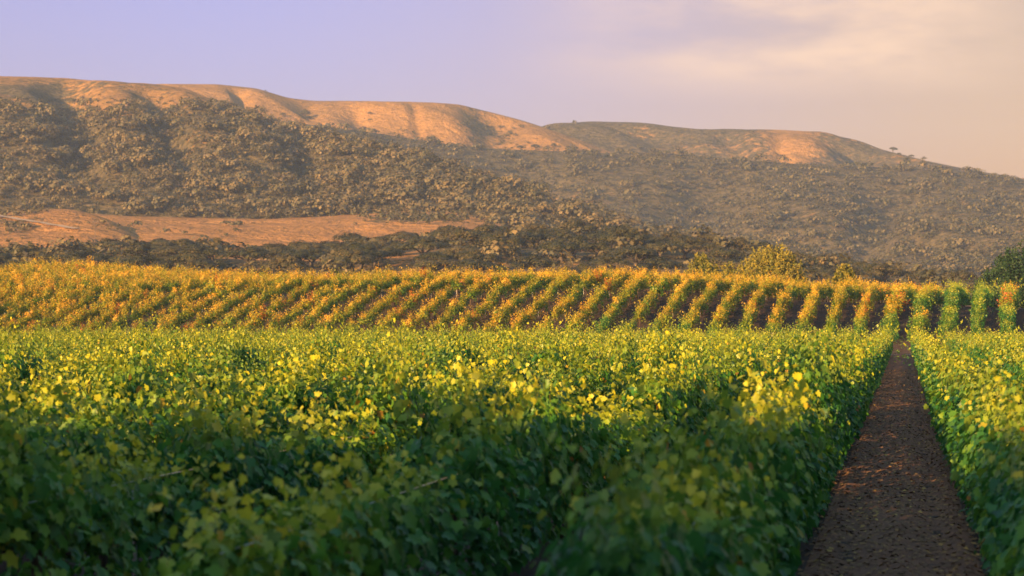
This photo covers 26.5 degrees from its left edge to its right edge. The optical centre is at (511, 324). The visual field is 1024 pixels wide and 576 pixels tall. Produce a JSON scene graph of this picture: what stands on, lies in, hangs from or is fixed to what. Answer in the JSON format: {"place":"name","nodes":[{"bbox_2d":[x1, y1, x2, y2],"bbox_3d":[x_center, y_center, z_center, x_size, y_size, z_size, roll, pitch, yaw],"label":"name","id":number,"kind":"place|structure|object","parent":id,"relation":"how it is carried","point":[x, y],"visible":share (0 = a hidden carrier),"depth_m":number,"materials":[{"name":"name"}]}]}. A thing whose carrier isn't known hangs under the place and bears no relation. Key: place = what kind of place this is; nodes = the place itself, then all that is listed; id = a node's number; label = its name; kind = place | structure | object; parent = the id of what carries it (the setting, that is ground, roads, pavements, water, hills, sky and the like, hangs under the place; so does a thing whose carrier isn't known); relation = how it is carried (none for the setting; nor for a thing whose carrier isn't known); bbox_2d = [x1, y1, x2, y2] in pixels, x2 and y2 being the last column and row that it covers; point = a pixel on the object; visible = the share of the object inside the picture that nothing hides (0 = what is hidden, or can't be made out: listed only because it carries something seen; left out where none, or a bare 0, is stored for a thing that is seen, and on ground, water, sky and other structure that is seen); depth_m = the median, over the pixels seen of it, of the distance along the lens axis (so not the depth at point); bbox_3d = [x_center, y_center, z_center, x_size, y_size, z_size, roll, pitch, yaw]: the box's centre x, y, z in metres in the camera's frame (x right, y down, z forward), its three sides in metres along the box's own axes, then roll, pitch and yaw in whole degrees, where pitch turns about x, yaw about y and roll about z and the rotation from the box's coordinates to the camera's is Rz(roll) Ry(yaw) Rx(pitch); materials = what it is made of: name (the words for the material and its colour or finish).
{"place":"outdoors","nodes":[
{"label":"outdoors","id":0,"kind":"place"},
{"bbox_2d":[0,209,142,257],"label":"knoll","id":1,"kind":"structure","parent":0,"point":[40,234],"depth_m":774.25,"materials":[{"name":"brown plant"}]},
{"bbox_2d":[0,205,132,245],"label":"knoll brush","id":2,"kind":"object","parent":1,"relation":"on","point":[14,213],"visible":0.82,"depth_m":787.82,"materials":[{"name":"green plant"}]},
{"bbox_2d":[90,211,513,261],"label":"meadow","id":3,"kind":"structure","parent":0,"point":[285,231],"depth_m":828.58,"materials":[{"name":"brown plant"}]},
{"bbox_2d":[122,205,494,245],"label":"meadow brush","id":4,"kind":"object","parent":3,"relation":"on","point":[427,218],"visible":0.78,"depth_m":863.12,"materials":[{"name":"green plant"}]},
{"bbox_2d":[158,84,612,152],"bbox_3d":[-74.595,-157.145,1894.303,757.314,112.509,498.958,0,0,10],"label":"hill grassy","id":5,"kind":"structure","parent":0,"point":[424,120],"depth_m":1853.29,"materials":[{"name":"brown plant"}]},
{"bbox_2d":[264,90,529,149],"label":"hilltop brush","id":6,"kind":"object","parent":5,"relation":"on","point":[510,132],"visible":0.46,"depth_m":1854.87,"materials":[{"name":"green plant"}]},
{"bbox_2d":[0,76,883,303],"bbox_3d":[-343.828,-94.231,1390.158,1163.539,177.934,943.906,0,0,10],"label":"hill oak","id":7,"kind":"object","parent":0,"point":[62,90],"visible":0.24,"depth_m":1134.82,"materials":[{"name":"plant"}]},
{"bbox_2d":[0,93,602,227],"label":"scrub","id":8,"kind":"object","parent":7,"relation":"on","point":[251,193],"visible":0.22,"depth_m":1071.17,"materials":[{"name":"green plant"}]},
{"bbox_2d":[0,97,890,277],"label":"oak scrub","id":9,"kind":"object","parent":7,"relation":"on","point":[397,180],"visible":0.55,"depth_m":1035.52,"materials":[{"name":"green plant"}]},
{"bbox_2d":[0,289,1023,575],"bbox_3d":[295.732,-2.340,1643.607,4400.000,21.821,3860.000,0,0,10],"label":"ground","id":10,"kind":"structure","parent":0,"point":[846,319],"depth_m":207.09,"materials":[{"name":"soil"}]},
{"bbox_2d":[0,263,197,293],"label":"vine row","id":11,"kind":"object","parent":10,"relation":"on","point":[36,280],"visible":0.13,"depth_m":241.00,"materials":[{"name":"yellow plant"}]},
{"bbox_2d":[0,263,204,303],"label":"vine row","id":12,"kind":"object","parent":10,"relation":"on","point":[3,296],"visible":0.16,"depth_m":236.66,"materials":[{"name":"yellow plant"}]},
{"bbox_2d":[0,261,220,317],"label":"vine row","id":13,"kind":"object","parent":10,"relation":"on","point":[11,299],"visible":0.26,"depth_m":227.49,"materials":[{"name":"yellow plant"}]},
{"bbox_2d":[1,265,234,334],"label":"vine row","id":14,"kind":"object","parent":10,"relation":"on","point":[52,305],"visible":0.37,"depth_m":221.41,"materials":[{"name":"yellow plant"}]},
{"bbox_2d":[0,267,240,326],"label":"vine row","id":15,"kind":"object","parent":10,"relation":"on","point":[15,312],"visible":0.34,"depth_m":223.34,"materials":[{"name":"yellow plant"}]},
{"bbox_2d":[26,265,272,333],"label":"vine row","id":16,"kind":"object","parent":10,"relation":"on","point":[69,309],"visible":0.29,"depth_m":219.64,"materials":[{"name":"yellow plant"}]},
{"bbox_2d":[50,266,275,332],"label":"vine row","id":17,"kind":"object","parent":10,"relation":"on","point":[92,313],"visible":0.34,"depth_m":220.43,"materials":[{"name":"yellow plant"}]},
{"bbox_2d":[78,266,272,333],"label":"vine row","id":18,"kind":"object","parent":10,"relation":"on","point":[114,310],"visible":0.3,"depth_m":218.73,"materials":[{"name":"yellow plant"}]},
{"bbox_2d":[4,317,373,349],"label":"vine row","id":19,"kind":"object","parent":10,"relation":"on","point":[350,329],"visible":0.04,"depth_m":148.37,"materials":[{"name":"green plant"}]},
{"bbox_2d":[2,315,407,353],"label":"vine row","id":20,"kind":"object","parent":10,"relation":"on","point":[59,339],"visible":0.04,"depth_m":120.73,"materials":[{"name":"green plant"}]},
{"bbox_2d":[106,269,318,332],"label":"vine row","id":21,"kind":"object","parent":10,"relation":"on","point":[158,303],"visible":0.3,"depth_m":217.42,"materials":[{"name":"yellow plant"}]},
{"bbox_2d":[1,316,434,349],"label":"vine row","id":22,"kind":"object","parent":10,"relation":"on","point":[100,334],"visible":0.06,"depth_m":120.84,"materials":[{"name":"green plant"}]},
{"bbox_2d":[0,324,454,353],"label":"vine row","id":23,"kind":"object","parent":10,"relation":"on","point":[274,330],"visible":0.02,"depth_m":116.84,"materials":[{"name":"green plant"}]},
{"bbox_2d":[130,266,338,332],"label":"vine row","id":24,"kind":"object","parent":10,"relation":"on","point":[196,295],"visible":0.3,"depth_m":220.57,"materials":[{"name":"yellow plant"}]},
{"bbox_2d":[0,322,494,355],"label":"vine row","id":25,"kind":"object","parent":10,"relation":"on","point":[209,339],"visible":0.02,"depth_m":112.40,"materials":[{"name":"green plant"}]},
{"bbox_2d":[154,268,348,334],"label":"vine row","id":26,"kind":"object","parent":10,"relation":"on","point":[191,311],"visible":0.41,"depth_m":217.22,"materials":[{"name":"yellow plant"}]},
{"bbox_2d":[0,309,520,361],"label":"vine row","id":27,"kind":"object","parent":10,"relation":"on","point":[121,338],"visible":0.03,"depth_m":94.56,"materials":[{"name":"green plant"}]},
{"bbox_2d":[0,318,547,362],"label":"vine row","id":28,"kind":"object","parent":10,"relation":"on","point":[176,342],"visible":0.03,"depth_m":91.27,"materials":[{"name":"green plant"}]},
{"bbox_2d":[182,268,379,332],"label":"vine row","id":29,"kind":"object","parent":10,"relation":"on","point":[226,306],"visible":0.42,"depth_m":215.97,"materials":[{"name":"yellow plant"}]},
{"bbox_2d":[0,319,583,368],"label":"vine row","id":30,"kind":"object","parent":10,"relation":"on","point":[158,348],"visible":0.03,"depth_m":87.42,"materials":[{"name":"green plant"}]},
{"bbox_2d":[210,269,391,333],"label":"vine row","id":31,"kind":"object","parent":10,"relation":"on","point":[287,286],"visible":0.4,"depth_m":218.01,"materials":[{"name":"yellow plant"}]},
{"bbox_2d":[2,313,622,376],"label":"vine row","id":32,"kind":"object","parent":10,"relation":"on","point":[153,343],"visible":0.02,"depth_m":81.92,"materials":[{"name":"green plant"}]},
{"bbox_2d":[235,267,398,333],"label":"vine row","id":33,"kind":"object","parent":10,"relation":"on","point":[255,320],"visible":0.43,"depth_m":216.78,"materials":[{"name":"yellow plant"}]},
{"bbox_2d":[0,322,643,375],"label":"vine row","id":34,"kind":"object","parent":10,"relation":"on","point":[151,354],"visible":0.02,"depth_m":80.81,"materials":[{"name":"green plant"}]},
{"bbox_2d":[0,312,675,389],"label":"vine row","id":35,"kind":"object","parent":10,"relation":"on","point":[24,373],"visible":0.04,"depth_m":55.13,"materials":[{"name":"green plant"}]},
{"bbox_2d":[262,261,436,335],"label":"vine row","id":36,"kind":"object","parent":10,"relation":"on","point":[309,303],"visible":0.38,"depth_m":215.82,"materials":[{"name":"yellow plant"}]},
{"bbox_2d":[0,311,705,404],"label":"vine row","id":37,"kind":"object","parent":10,"relation":"on","point":[240,351],"visible":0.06,"depth_m":55.90,"materials":[{"name":"green plant"}]},
{"bbox_2d":[288,266,440,333],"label":"vine row","id":38,"kind":"object","parent":10,"relation":"on","point":[323,307],"visible":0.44,"depth_m":215.52,"materials":[{"name":"yellow plant"}]},
{"bbox_2d":[0,321,744,425],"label":"vine row","id":39,"kind":"object","parent":10,"relation":"on","point":[201,363],"visible":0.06,"depth_m":45.47,"materials":[{"name":"green plant"}]},
{"bbox_2d":[313,265,470,332],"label":"vine row","id":40,"kind":"object","parent":10,"relation":"on","point":[352,308],"visible":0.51,"depth_m":215.85,"materials":[{"name":"yellow plant"}]},
{"bbox_2d":[0,312,785,486],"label":"vine row","id":41,"kind":"object","parent":10,"relation":"on","point":[110,385],"visible":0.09,"depth_m":39.10,"materials":[{"name":"green plant"}]},
{"bbox_2d":[0,310,789,500],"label":"vine row","id":42,"kind":"object","parent":10,"relation":"on","point":[156,429],"visible":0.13,"depth_m":30.09,"materials":[{"name":"green plant"}]},
{"bbox_2d":[0,314,827,575],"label":"vine row","id":43,"kind":"object","parent":10,"relation":"on","point":[103,520],"visible":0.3,"depth_m":20.67,"materials":[{"name":"green plant"}]},
{"bbox_2d":[345,264,487,331],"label":"vine row","id":44,"kind":"object","parent":10,"relation":"on","point":[404,288],"visible":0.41,"depth_m":216.69,"materials":[{"name":"yellow plant"}]},
{"bbox_2d":[373,268,520,333],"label":"vine row","id":45,"kind":"object","parent":10,"relation":"on","point":[416,298],"visible":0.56,"depth_m":215.43,"materials":[{"name":"yellow plant"}]},
{"bbox_2d":[397,263,538,333],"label":"vine row","id":46,"kind":"object","parent":10,"relation":"on","point":[443,296],"visible":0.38,"depth_m":213.58,"materials":[{"name":"yellow plant"}]},
{"bbox_2d":[421,264,563,335],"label":"vine row","id":47,"kind":"object","parent":10,"relation":"on","point":[454,309],"visible":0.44,"depth_m":215.59,"materials":[{"name":"yellow plant"}]},
{"bbox_2d":[148,315,861,575],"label":"vine row","id":48,"kind":"object","parent":10,"relation":"on","point":[469,497],"visible":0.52,"depth_m":19.43,"materials":[{"name":"green plant"}]},
{"bbox_2d":[447,264,579,334],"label":"vine row","id":49,"kind":"object","parent":10,"relation":"on","point":[497,290],"visible":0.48,"depth_m":213.94,"materials":[{"name":"yellow plant"}]},
{"bbox_2d":[480,265,599,333],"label":"vine row","id":50,"kind":"object","parent":10,"relation":"on","point":[508,308],"visible":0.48,"depth_m":213.08,"materials":[{"name":"yellow plant"}]},
{"bbox_2d":[509,266,621,334],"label":"vine row","id":51,"kind":"object","parent":10,"relation":"on","point":[562,282],"visible":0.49,"depth_m":213.74,"materials":[{"name":"yellow plant"}]},
{"bbox_2d":[534,265,649,333],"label":"vine row","id":52,"kind":"object","parent":10,"relation":"on","point":[575,294],"visible":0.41,"depth_m":214.48,"materials":[{"name":"yellow plant"}]},
{"bbox_2d":[563,265,673,332],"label":"vine row","id":53,"kind":"object","parent":10,"relation":"on","point":[606,287],"visible":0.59,"depth_m":211.58,"materials":[{"name":"yellow plant"}]},
{"bbox_2d":[593,267,693,333],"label":"vine row","id":54,"kind":"object","parent":10,"relation":"on","point":[607,318],"visible":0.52,"depth_m":211.31,"materials":[{"name":"yellow plant"}]},
{"bbox_2d":[620,266,714,332],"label":"vine row","id":55,"kind":"object","parent":10,"relation":"on","point":[647,303],"visible":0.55,"depth_m":213.34,"materials":[{"name":"yellow plant"}]},
{"bbox_2d":[643,268,737,332],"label":"vine row","id":56,"kind":"object","parent":10,"relation":"on","point":[693,283],"visible":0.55,"depth_m":211.13,"materials":[{"name":"yellow plant"}]},
{"bbox_2d":[684,251,722,293],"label":"young tree","id":57,"kind":"object","parent":10,"relation":"on","point":[702,263],"visible":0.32,"depth_m":291.13,"materials":[{"name":"yellow plant"}]},
{"bbox_2d":[677,271,762,333],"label":"vine row","id":58,"kind":"object","parent":10,"relation":"on","point":[712,290],"visible":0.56,"depth_m":209.92,"materials":[{"name":"yellow plant"}]},
{"bbox_2d":[530,322,921,575],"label":"vine row","id":59,"kind":"object","parent":10,"relation":"on","point":[752,498],"visible":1,"depth_m":16.00,"materials":[{"name":"green plant"}]},
{"bbox_2d":[706,272,776,334],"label":"vine row","id":60,"kind":"object","parent":10,"relation":"on","point":[744,285],"visible":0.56,"depth_m":208.62,"materials":[{"name":"yellow plant"}]},
{"bbox_2d":[728,272,810,334],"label":"vine row","id":61,"kind":"object","parent":10,"relation":"on","point":[768,285],"visible":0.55,"depth_m":209.34,"materials":[{"name":"yellow plant"}]},
{"bbox_2d":[734,242,808,300],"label":"round tree","id":62,"kind":"object","parent":10,"relation":"on","point":[773,261],"visible":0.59,"depth_m":297.97,"materials":[{"name":"yellow plant"}]},
{"bbox_2d":[764,277,831,334],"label":"vine row","id":63,"kind":"object","parent":10,"relation":"on","point":[785,299],"visible":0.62,"depth_m":206.13,"materials":[{"name":"yellow plant"}]},
{"bbox_2d":[793,277,853,335],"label":"vine row","id":64,"kind":"object","parent":10,"relation":"on","point":[817,294],"visible":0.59,"depth_m":206.91,"materials":[{"name":"yellow plant"}]},
{"bbox_2d":[830,263,858,302],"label":"young tree","id":65,"kind":"object","parent":10,"relation":"on","point":[845,270],"visible":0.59,"depth_m":261.37,"materials":[{"name":"yellow plant"}]},
{"bbox_2d":[825,275,869,335],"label":"vine row","id":66,"kind":"object","parent":10,"relation":"on","point":[849,290],"visible":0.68,"depth_m":208.19,"materials":[{"name":"yellow plant"}]},
{"bbox_2d":[851,280,900,337],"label":"vine row","id":67,"kind":"object","parent":10,"relation":"on","point":[873,293],"visible":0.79,"depth_m":204.76,"materials":[{"name":"yellow plant"}]},
{"bbox_2d":[796,369,989,575],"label":"fallen leaves","id":68,"kind":"object","parent":10,"relation":"on","point":[968,529],"visible":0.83,"depth_m":30.74,"materials":[{"name":"brown plant"}]},
{"bbox_2d":[872,278,921,341],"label":"vine row","id":69,"kind":"object","parent":10,"relation":"on","point":[897,299],"visible":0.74,"depth_m":203.04,"materials":[{"name":"yellow plant"}]},
{"bbox_2d":[906,280,945,340],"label":"vine row","id":70,"kind":"object","parent":10,"relation":"on","point":[926,295],"visible":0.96,"depth_m":202.90,"materials":[{"name":"green plant"}]},
{"bbox_2d":[922,276,972,340],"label":"vine row","id":71,"kind":"object","parent":10,"relation":"on","point":[956,296],"visible":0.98,"depth_m":201.59,"materials":[{"name":"green plant"}]},
{"bbox_2d":[880,319,1023,575],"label":"vine row","id":72,"kind":"object","parent":10,"relation":"on","point":[977,417],"visible":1,"depth_m":24.69,"materials":[{"name":"green plant"}]},
{"bbox_2d":[933,324,1023,403],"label":"vine row","id":73,"kind":"object","parent":10,"relation":"on","point":[1011,359],"visible":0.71,"depth_m":85.91,"materials":[{"name":"green plant"}]},
{"bbox_2d":[965,276,1013,335],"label":"vine row","id":74,"kind":"object","parent":10,"relation":"on","point":[982,299],"visible":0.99,"depth_m":200.25,"materials":[{"name":"green plant"}]},
{"bbox_2d":[970,321,1023,350],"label":"vine row","id":75,"kind":"object","parent":10,"relation":"on","point":[1018,337],"visible":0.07,"depth_m":127.22,"materials":[{"name":"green plant"}]},
{"bbox_2d":[973,239,1023,307],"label":"dark tree","id":76,"kind":"object","parent":10,"relation":"on","point":[1008,268],"visible":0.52,"depth_m":270.10,"materials":[{"name":"green plant"}]},
{"bbox_2d":[991,279,1021,335],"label":"vine row","id":77,"kind":"object","parent":10,"relation":"on","point":[1006,313],"visible":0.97,"depth_m":200.83,"materials":[{"name":"green plant"}]},
{"bbox_2d":[0,0,1023,306],"label":"sky","id":78,"kind":"structure","parent":0,"point":[941,81],"materials":[{"name":"purple"}]},
{"bbox_2d":[116,239,1020,306],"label":"wooded rise","id":79,"kind":"structure","parent":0,"point":[395,262],"depth_m":530.66,"materials":[{"name":"plant"}]},
{"bbox_2d":[60,252,113,263],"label":"oak tree","id":80,"kind":"object","parent":79,"relation":"on","point":[84,256],"visible":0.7,"depth_m":495.91,"materials":[{"name":"green plant"}]},
{"bbox_2d":[107,251,166,268],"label":"oak tree","id":81,"kind":"object","parent":79,"relation":"on","point":[140,258],"visible":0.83,"depth_m":487.79,"materials":[{"name":"green plant"}]},
{"bbox_2d":[165,246,227,262],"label":"oak tree","id":82,"kind":"object","parent":79,"relation":"on","point":[199,252],"visible":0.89,"depth_m":496.14,"materials":[{"name":"green plant"}]},
{"bbox_2d":[218,246,273,268],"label":"oak tree","id":83,"kind":"object","parent":79,"relation":"on","point":[257,253],"visible":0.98,"depth_m":519.57,"materials":[{"name":"green plant"}]},
{"bbox_2d":[260,252,309,273],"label":"oak tree","id":84,"kind":"object","parent":79,"relation":"on","point":[280,259],"visible":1,"depth_m":478.94,"materials":[{"name":"green plant"}]},
{"bbox_2d":[319,246,377,273],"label":"oak tree","id":85,"kind":"object","parent":79,"relation":"on","point":[354,254],"visible":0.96,"depth_m":484.31,"materials":[{"name":"green plant"}]},
{"bbox_2d":[331,242,391,270],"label":"oak tree","id":86,"kind":"object","parent":79,"relation":"on","point":[369,249],"visible":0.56,"depth_m":495.54,"materials":[{"name":"green plant"}]},
{"bbox_2d":[390,235,452,254],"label":"oak tree","id":87,"kind":"object","parent":79,"relation":"on","point":[417,241],"visible":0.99,"depth_m":524.25,"materials":[{"name":"green plant"}]},
{"bbox_2d":[409,257,459,274],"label":"oak tree","id":88,"kind":"object","parent":79,"relation":"on","point":[431,262],"visible":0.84,"depth_m":479.11,"materials":[{"name":"green plant"}]},
{"bbox_2d":[438,226,482,245],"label":"oak tree","id":89,"kind":"object","parent":79,"relation":"on","point":[458,232],"visible":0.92,"depth_m":549.49,"materials":[{"name":"green plant"}]},
{"bbox_2d":[450,248,501,262],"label":"oak tree","id":90,"kind":"object","parent":79,"relation":"on","point":[461,255],"visible":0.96,"depth_m":491.77,"materials":[{"name":"green plant"}]},
{"bbox_2d":[446,259,506,272],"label":"oak tree","id":91,"kind":"object","parent":79,"relation":"on","point":[481,265],"visible":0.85,"depth_m":471.16,"materials":[{"name":"green plant"}]},
{"bbox_2d":[0,218,977,291],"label":"undergrowth","id":92,"kind":"object","parent":79,"relation":"on","point":[67,244],"visible":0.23,"depth_m":532.27,"materials":[{"name":"green plant"}]},
{"bbox_2d":[472,231,526,245],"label":"oak tree","id":93,"kind":"object","parent":79,"relation":"on","point":[487,239],"visible":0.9,"depth_m":531.74,"materials":[{"name":"green plant"}]},
{"bbox_2d":[509,254,558,272],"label":"oak tree","id":94,"kind":"object","parent":79,"relation":"on","point":[538,261],"visible":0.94,"depth_m":478.39,"materials":[{"name":"green plant"}]},
{"bbox_2d":[535,240,586,262],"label":"oak tree","id":95,"kind":"object","parent":79,"relation":"on","point":[551,245],"visible":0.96,"depth_m":520.26,"materials":[{"name":"green plant"}]},
{"bbox_2d":[586,253,630,268],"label":"oak tree","id":96,"kind":"object","parent":79,"relation":"on","point":[605,259],"visible":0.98,"depth_m":498.51,"materials":[{"name":"green plant"}]},
{"bbox_2d":[592,224,648,246],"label":"oak tree","id":97,"kind":"object","parent":79,"relation":"on","point":[612,233],"visible":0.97,"depth_m":535.82,"materials":[{"name":"green plant"}]},
{"bbox_2d":[604,245,659,268],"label":"oak tree","id":98,"kind":"object","parent":79,"relation":"on","point":[641,252],"visible":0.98,"depth_m":509.90,"materials":[{"name":"green plant"}]},
{"bbox_2d":[635,256,683,275],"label":"oak tree","id":99,"kind":"object","parent":79,"relation":"on","point":[661,262],"visible":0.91,"depth_m":483.02,"materials":[{"name":"green plant"}]},
{"bbox_2d":[660,235,716,259],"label":"oak tree","id":100,"kind":"object","parent":79,"relation":"on","point":[685,241],"visible":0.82,"depth_m":540.41,"materials":[{"name":"green plant"}]},
{"bbox_2d":[277,120,1023,284],"bbox_3d":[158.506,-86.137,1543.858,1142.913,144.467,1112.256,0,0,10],"label":"hill chaparral","id":101,"kind":"object","parent":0,"point":[740,188],"visible":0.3,"depth_m":1548.94,"materials":[{"name":"plant"}]},
{"bbox_2d":[541,121,1022,179],"bbox_3d":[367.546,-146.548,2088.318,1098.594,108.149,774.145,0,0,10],"label":"hill back","id":102,"kind":"structure","parent":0,"point":[814,147],"depth_m":2011.96,"materials":[{"name":"brown plant"}]},
{"bbox_2d":[803,354,981,575],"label":"path","id":103,"kind":"structure","parent":0,"point":[937,523],"depth_m":30.50,"materials":[{"name":"soil"}]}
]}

